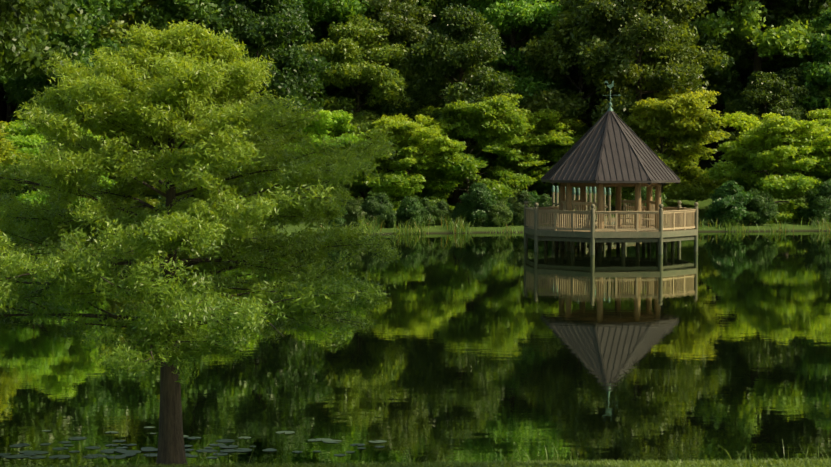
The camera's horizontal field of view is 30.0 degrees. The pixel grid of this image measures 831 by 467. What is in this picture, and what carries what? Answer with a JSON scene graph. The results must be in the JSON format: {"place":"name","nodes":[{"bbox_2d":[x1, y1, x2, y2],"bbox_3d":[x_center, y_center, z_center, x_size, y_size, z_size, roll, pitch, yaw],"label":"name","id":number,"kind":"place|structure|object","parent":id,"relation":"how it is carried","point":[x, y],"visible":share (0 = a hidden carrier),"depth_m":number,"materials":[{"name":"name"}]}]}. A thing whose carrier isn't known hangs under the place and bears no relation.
{"place":"outdoors","nodes":[
{"label":"outdoors","id":0,"kind":"place"},
{"bbox_2d":[0,231,830,466],"bbox_3d":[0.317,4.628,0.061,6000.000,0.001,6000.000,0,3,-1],"label":"lake water","id":1,"kind":"structure","parent":0,"point":[482,346],"depth_m":34.30,"materials":[{"name":"green liquid"}]},
{"bbox_2d":[0,426,386,458],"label":"lily pads","id":2,"kind":"object","parent":1,"relation":"on","point":[133,452],"visible":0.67,"depth_m":24.77,"materials":[{"name":"green plant"}]},
{"bbox_2d":[1,95,830,466],"bbox_3d":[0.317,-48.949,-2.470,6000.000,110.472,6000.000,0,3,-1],"label":"ground","id":3,"kind":"structure","parent":0,"point":[669,201],"depth_m":102.70,"materials":[{"name":"green plant"}]},
{"bbox_2d":[0,87,4,138],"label":"forest tree","id":4,"kind":"object","parent":3,"relation":"on","point":[1,109],"depth_m":118.37,"materials":[{"name":"green plant"}]},
{"bbox_2d":[0,72,19,107],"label":"forest tree","id":5,"kind":"object","parent":3,"relation":"on","point":[14,101],"visible":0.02,"depth_m":112.45,"materials":[{"name":"green plant"}]},
{"bbox_2d":[6,97,17,125],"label":"forest tree","id":6,"kind":"object","parent":3,"relation":"on","point":[12,110],"depth_m":122.41,"materials":[{"name":"green plant"}]},
{"bbox_2d":[0,121,30,220],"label":"spreading tree","id":7,"kind":"object","parent":3,"relation":"on","point":[5,153],"visible":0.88,"depth_m":66.04,"materials":[{"name":"green plant"}]},
{"bbox_2d":[0,185,39,240],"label":"tree","id":8,"kind":"object","parent":3,"relation":"on","point":[27,187],"visible":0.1,"depth_m":75.93,"materials":[{"name":"green plant"}]},
{"bbox_2d":[0,3,50,83],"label":"tree","id":9,"kind":"object","parent":3,"relation":"on","point":[4,79],"visible":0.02,"depth_m":90.83,"materials":[{"name":"green plant"}]},
{"bbox_2d":[0,0,92,78],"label":"tree","id":10,"kind":"object","parent":3,"relation":"on","point":[25,25],"visible":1,"depth_m":84.83,"materials":[{"name":"green plant"}]},
{"bbox_2d":[0,115,117,240],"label":"spreading tree","id":11,"kind":"object","parent":3,"relation":"on","point":[25,140],"visible":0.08,"depth_m":74.67,"materials":[{"name":"green plant"}]},
{"bbox_2d":[4,0,143,122],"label":"tree","id":12,"kind":"object","parent":3,"relation":"on","point":[103,12],"visible":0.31,"depth_m":96.83,"materials":[{"name":"green plant"}]},
{"bbox_2d":[20,0,160,77],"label":"forest tree","id":13,"kind":"object","parent":3,"relation":"on","point":[116,33],"depth_m":102.40,"materials":[{"name":"green plant"}]},
{"bbox_2d":[101,2,148,35],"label":"forest tree","id":14,"kind":"object","parent":3,"relation":"on","point":[126,18],"depth_m":111.38,"materials":[{"name":"green plant"}]},
{"bbox_2d":[89,128,194,208],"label":"spreading tree","id":15,"kind":"object","parent":3,"relation":"on","point":[155,201],"visible":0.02,"depth_m":98.33,"materials":[{"name":"green plant"}]},
{"bbox_2d":[155,194,165,208],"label":"shrub","id":16,"kind":"object","parent":3,"relation":"on","point":[163,204],"depth_m":92.47,"materials":[{"name":"green plant"}]},
{"bbox_2d":[131,0,263,91],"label":"tree","id":17,"kind":"object","parent":3,"relation":"on","point":[162,14],"visible":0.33,"depth_m":103.88,"materials":[{"name":"green plant"}]},
{"bbox_2d":[0,20,406,466],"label":"cypress tree","id":18,"kind":"object","parent":3,"relation":"on","point":[148,90],"visible":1,"depth_m":20.93,"materials":[{"name":"green plant"}]},
{"bbox_2d":[175,118,285,192],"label":"spreading tree","id":19,"kind":"object","parent":3,"relation":"on","point":[186,146],"depth_m":103.29,"materials":[{"name":"green plant"}]},
{"bbox_2d":[197,0,330,160],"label":"forest tree","id":20,"kind":"object","parent":3,"relation":"on","point":[266,24],"visible":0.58,"depth_m":104.12,"materials":[{"name":"green plant"}]},
{"bbox_2d":[272,42,322,159],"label":"tree","id":21,"kind":"object","parent":3,"relation":"on","point":[321,96],"depth_m":120.23,"materials":[{"name":"green plant"}]},
{"bbox_2d":[274,22,329,94],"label":"forest tree","id":22,"kind":"object","parent":3,"relation":"on","point":[291,44],"depth_m":120.30,"materials":[{"name":"green plant"}]},
{"bbox_2d":[258,105,371,198],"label":"spreading tree","id":23,"kind":"object","parent":3,"relation":"on","point":[324,125],"visible":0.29,"depth_m":108.50,"materials":[{"name":"green plant"}]},
{"bbox_2d":[327,91,347,147],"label":"tree","id":24,"kind":"object","parent":3,"relation":"on","point":[337,101],"depth_m":117.09,"materials":[{"name":"green plant"}]},
{"bbox_2d":[328,205,347,226],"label":"hedge shrub","id":25,"kind":"object","parent":3,"relation":"on","point":[340,221],"visible":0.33,"depth_m":98.04,"materials":[{"name":"green plant"}]},
{"bbox_2d":[276,0,407,95],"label":"forest tree","id":26,"kind":"object","parent":3,"relation":"on","point":[320,12],"visible":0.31,"depth_m":114.74,"materials":[{"name":"green plant"}]},
{"bbox_2d":[343,197,368,226],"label":"hedge shrub","id":27,"kind":"object","parent":3,"relation":"on","point":[353,209],"visible":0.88,"depth_m":98.80,"materials":[{"name":"green plant"}]},
{"bbox_2d":[298,14,423,198],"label":"forest tree","id":28,"kind":"object","parent":3,"relation":"on","point":[358,37],"visible":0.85,"depth_m":111.93,"materials":[{"name":"green plant"}]},
{"bbox_2d":[360,196,387,227],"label":"hedge shrub","id":29,"kind":"object","parent":3,"relation":"on","point":[371,206],"visible":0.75,"depth_m":99.06,"materials":[{"name":"green plant"}]},
{"bbox_2d":[364,190,393,210],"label":"shrub","id":30,"kind":"object","parent":3,"relation":"on","point":[382,198],"visible":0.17,"depth_m":100.98,"materials":[{"name":"green plant"}]},
{"bbox_2d":[315,0,445,170],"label":"forest tree","id":31,"kind":"object","parent":3,"relation":"on","point":[429,7],"visible":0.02,"depth_m":120.06,"materials":[{"name":"green plant"}]},
{"bbox_2d":[325,0,440,173],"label":"forest tree","id":32,"kind":"object","parent":3,"relation":"on","point":[402,20],"visible":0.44,"depth_m":114.36,"materials":[{"name":"green plant"}]},
{"bbox_2d":[374,204,396,227],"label":"hedge shrub","id":33,"kind":"object","parent":3,"relation":"on","point":[388,217],"visible":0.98,"depth_m":98.61,"materials":[{"name":"green plant"}]},
{"bbox_2d":[332,39,441,171],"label":"tree","id":34,"kind":"object","parent":3,"relation":"on","point":[388,109],"visible":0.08,"depth_m":114.18,"materials":[{"name":"green plant"}]},
{"bbox_2d":[395,206,412,226],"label":"hedge shrub","id":35,"kind":"object","parent":3,"relation":"on","point":[399,220],"visible":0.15,"depth_m":99.78,"materials":[{"name":"green plant"}]},
{"bbox_2d":[352,113,466,211],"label":"spreading tree","id":36,"kind":"object","parent":3,"relation":"on","point":[410,136],"visible":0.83,"depth_m":105.87,"materials":[{"name":"green plant"}]},
{"bbox_2d":[395,195,427,226],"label":"hedge shrub","id":37,"kind":"object","parent":3,"relation":"on","point":[412,207],"visible":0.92,"depth_m":99.25,"materials":[{"name":"green plant"}]},
{"bbox_2d":[1,440,830,466],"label":"bank grass tufts","id":38,"kind":"object","parent":3,"relation":"on","point":[651,463],"visible":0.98,"depth_m":22.00,"materials":[{"name":"green plant"}]},
{"bbox_2d":[14,213,830,270],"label":"shore reeds","id":39,"kind":"object","parent":3,"relation":"on","point":[461,223],"visible":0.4,"depth_m":98.88,"materials":[{"name":"green plant"}]},
{"bbox_2d":[419,198,437,225],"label":"hedge shrub","id":40,"kind":"object","parent":3,"relation":"on","point":[430,206],"visible":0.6,"depth_m":99.77,"materials":[{"name":"green plant"}]},
{"bbox_2d":[431,198,454,224],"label":"hedge shrub","id":41,"kind":"object","parent":3,"relation":"on","point":[443,210],"visible":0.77,"depth_m":100.95,"materials":[{"name":"green plant"}]},
{"bbox_2d":[406,0,506,51],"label":"forest tree","id":42,"kind":"object","parent":3,"relation":"on","point":[448,2],"visible":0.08,"depth_m":120.88,"materials":[{"name":"green plant"}]},
{"bbox_2d":[450,203,467,224],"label":"hedge shrub","id":43,"kind":"object","parent":3,"relation":"on","point":[458,208],"visible":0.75,"depth_m":101.53,"materials":[{"name":"green plant"}]},
{"bbox_2d":[399,3,527,202],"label":"forest tree","id":44,"kind":"object","parent":3,"relation":"on","point":[461,45],"visible":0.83,"depth_m":111.57,"materials":[{"name":"green plant"}]},
{"bbox_2d":[393,92,537,200],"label":"spreading tree","id":45,"kind":"object","parent":3,"relation":"on","point":[493,126],"visible":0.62,"depth_m":109.28,"materials":[{"name":"green plant"}]},
{"bbox_2d":[463,205,483,225],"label":"hedge shrub","id":46,"kind":"object","parent":3,"relation":"on","point":[469,220],"visible":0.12,"depth_m":101.28,"materials":[{"name":"green plant"}]},
{"bbox_2d":[470,203,487,226],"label":"hedge shrub","id":47,"kind":"object","parent":3,"relation":"on","point":[480,223],"visible":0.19,"depth_m":100.71,"materials":[{"name":"green plant"}]},
{"bbox_2d":[459,182,504,226],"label":"shrub","id":48,"kind":"object","parent":3,"relation":"on","point":[480,194],"visible":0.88,"depth_m":100.69,"materials":[{"name":"green plant"}]},
{"bbox_2d":[486,199,513,225],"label":"hedge shrub","id":49,"kind":"object","parent":3,"relation":"on","point":[501,213],"visible":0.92,"depth_m":100.67,"materials":[{"name":"green plant"}]},
{"bbox_2d":[436,0,576,100],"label":"forest tree","id":50,"kind":"object","parent":3,"relation":"on","point":[500,15],"visible":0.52,"depth_m":117.03,"materials":[{"name":"green plant"}]},
{"bbox_2d":[502,197,521,225],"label":"hedge shrub","id":51,"kind":"object","parent":3,"relation":"on","point":[511,209],"visible":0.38,"depth_m":101.75,"materials":[{"name":"green plant"}]},
{"bbox_2d":[506,190,537,223],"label":"shrub","id":52,"kind":"object","parent":3,"relation":"on","point":[520,198],"visible":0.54,"depth_m":101.79,"materials":[{"name":"green plant"}]},
{"bbox_2d":[469,107,578,196],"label":"spreading tree","id":53,"kind":"object","parent":3,"relation":"on","point":[531,148],"visible":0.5,"depth_m":113.26,"materials":[{"name":"green plant"}]},
{"bbox_2d":[521,191,540,222],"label":"hedge shrub","id":54,"kind":"object","parent":3,"relation":"on","point":[535,198],"visible":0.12,"depth_m":102.49,"materials":[{"name":"green plant"}]},
{"bbox_2d":[500,0,583,165],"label":"forest tree","id":55,"kind":"object","parent":3,"relation":"on","point":[519,36],"visible":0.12,"depth_m":121.28,"materials":[{"name":"green plant"}]},
{"bbox_2d":[534,194,551,224],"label":"hedge shrub","id":56,"kind":"object","parent":3,"relation":"on","point":[544,200],"visible":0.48,"depth_m":101.54,"materials":[{"name":"green plant"}]},
{"bbox_2d":[519,0,650,134],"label":"forest tree","id":57,"kind":"object","parent":3,"relation":"on","point":[549,51],"visible":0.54,"depth_m":114.83,"materials":[{"name":"green plant"}]},
{"bbox_2d":[575,187,596,218],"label":"shrub","id":58,"kind":"object","parent":3,"relation":"on","point":[588,199],"visible":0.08,"depth_m":103.44,"materials":[{"name":"green plant"}]},
{"bbox_2d":[536,117,648,191],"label":"spreading tree","id":59,"kind":"object","parent":3,"relation":"on","point":[580,128],"visible":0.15,"depth_m":115.66,"materials":[{"name":"green plant"}]},
{"bbox_2d":[586,0,623,127],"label":"forest tree","id":60,"kind":"object","parent":3,"relation":"on","point":[588,111],"depth_m":126.29,"materials":[{"name":"green plant"}]},
{"bbox_2d":[524,81,697,254],"bbox_3d":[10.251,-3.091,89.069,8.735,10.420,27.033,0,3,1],"label":"gazebo","id":61,"kind":"object","parent":3,"relation":"on","point":[609,148],"visible":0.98,"depth_m":77.92,"materials":[{"name":"brown wood"}]},
{"bbox_2d":[596,69,675,150],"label":"tree","id":62,"kind":"object","parent":3,"relation":"on","point":[643,98],"visible":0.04,"depth_m":117.52,"materials":[{"name":"green plant"}]},
{"bbox_2d":[562,0,724,124],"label":"forest tree","id":63,"kind":"object","parent":3,"relation":"on","point":[623,19],"visible":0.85,"depth_m":112.23,"materials":[{"name":"green plant"}]},
{"bbox_2d":[586,7,704,123],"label":"forest tree","id":64,"kind":"object","parent":3,"relation":"on","point":[660,49],"visible":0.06,"depth_m":115.15,"materials":[{"name":"green plant"}]},
{"bbox_2d":[629,187,666,220],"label":"shrub","id":65,"kind":"object","parent":3,"relation":"on","point":[643,195],"visible":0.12,"depth_m":103.02,"materials":[{"name":"green plant"}]},
{"bbox_2d":[596,85,730,206],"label":"spreading tree","id":66,"kind":"object","parent":3,"relation":"on","point":[684,121],"visible":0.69,"depth_m":110.43,"materials":[{"name":"green plant"}]},
{"bbox_2d":[656,0,755,166],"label":"forest tree","id":67,"kind":"object","parent":3,"relation":"on","point":[729,90],"visible":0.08,"depth_m":123.34,"materials":[{"name":"green plant"}]},
{"bbox_2d":[706,101,714,116],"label":"forest tree","id":68,"kind":"object","parent":3,"relation":"on","point":[712,107],"depth_m":150.22,"materials":[{"name":"green plant"}]},
{"bbox_2d":[714,101,721,107],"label":"forest tree","id":69,"kind":"object","parent":3,"relation":"on","point":[716,105],"depth_m":154.93,"materials":[{"name":"green plant"}]},
{"bbox_2d":[686,5,767,160],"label":"forest tree","id":70,"kind":"object","parent":3,"relation":"on","point":[746,65],"depth_m":125.99,"materials":[{"name":"green plant"}]},
{"bbox_2d":[704,181,753,225],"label":"shrub","id":71,"kind":"object","parent":3,"relation":"on","point":[731,198],"visible":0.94,"depth_m":102.03,"materials":[{"name":"green plant"}]},
{"bbox_2d":[703,0,775,129],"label":"forest tree","id":72,"kind":"object","parent":3,"relation":"on","point":[742,77],"visible":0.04,"depth_m":133.90,"materials":[{"name":"green plant"}]},
{"bbox_2d":[689,0,830,173],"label":"forest tree","id":73,"kind":"object","parent":3,"relation":"on","point":[780,43],"visible":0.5,"depth_m":120.79,"materials":[{"name":"green plant"}]},
{"bbox_2d":[720,71,800,174],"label":"tree","id":74,"kind":"object","parent":3,"relation":"on","point":[764,88],"visible":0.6,"depth_m":117.35,"materials":[{"name":"green plant"}]},
{"bbox_2d":[742,188,779,224],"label":"shrub","id":75,"kind":"object","parent":3,"relation":"on","point":[758,205],"visible":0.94,"depth_m":102.43,"materials":[{"name":"green plant"}]},
{"bbox_2d":[742,58,788,88],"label":"tree","id":76,"kind":"object","parent":3,"relation":"on","point":[769,69],"visible":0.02,"depth_m":126.41,"materials":[{"name":"green plant"}]},
{"bbox_2d":[702,111,830,223],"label":"spreading tree","id":77,"kind":"object","parent":3,"relation":"on","point":[772,142],"visible":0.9,"depth_m":104.99,"materials":[{"name":"green plant"}]},
{"bbox_2d":[728,0,830,69],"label":"forest tree","id":78,"kind":"object","parent":3,"relation":"on","point":[785,7],"visible":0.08,"depth_m":124.21,"materials":[{"name":"green plant"}]},
{"bbox_2d":[759,67,817,120],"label":"tree","id":79,"kind":"object","parent":3,"relation":"on","point":[792,77],"visible":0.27,"depth_m":118.63,"materials":[{"name":"green plant"}]},
{"bbox_2d":[795,178,830,223],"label":"shrub","id":80,"kind":"object","parent":3,"relation":"on","point":[818,201],"visible":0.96,"depth_m":103.54,"materials":[{"name":"green plant"}]},
{"bbox_2d":[796,8,830,120],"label":"forest tree","id":81,"kind":"object","parent":3,"relation":"on","point":[817,71],"visible":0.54,"depth_m":118.92,"materials":[{"name":"green plant"}]},
{"bbox_2d":[796,108,830,203],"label":"spreading tree","id":82,"kind":"object","parent":3,"relation":"on","point":[824,174],"visible":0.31,"depth_m":108.94,"materials":[{"name":"green plant"}]},
{"bbox_2d":[808,81,830,120],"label":"tree","id":83,"kind":"object","parent":3,"relation":"on","point":[824,92],"visible":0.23,"depth_m":119.09,"materials":[{"name":"green plant"}]}
]}

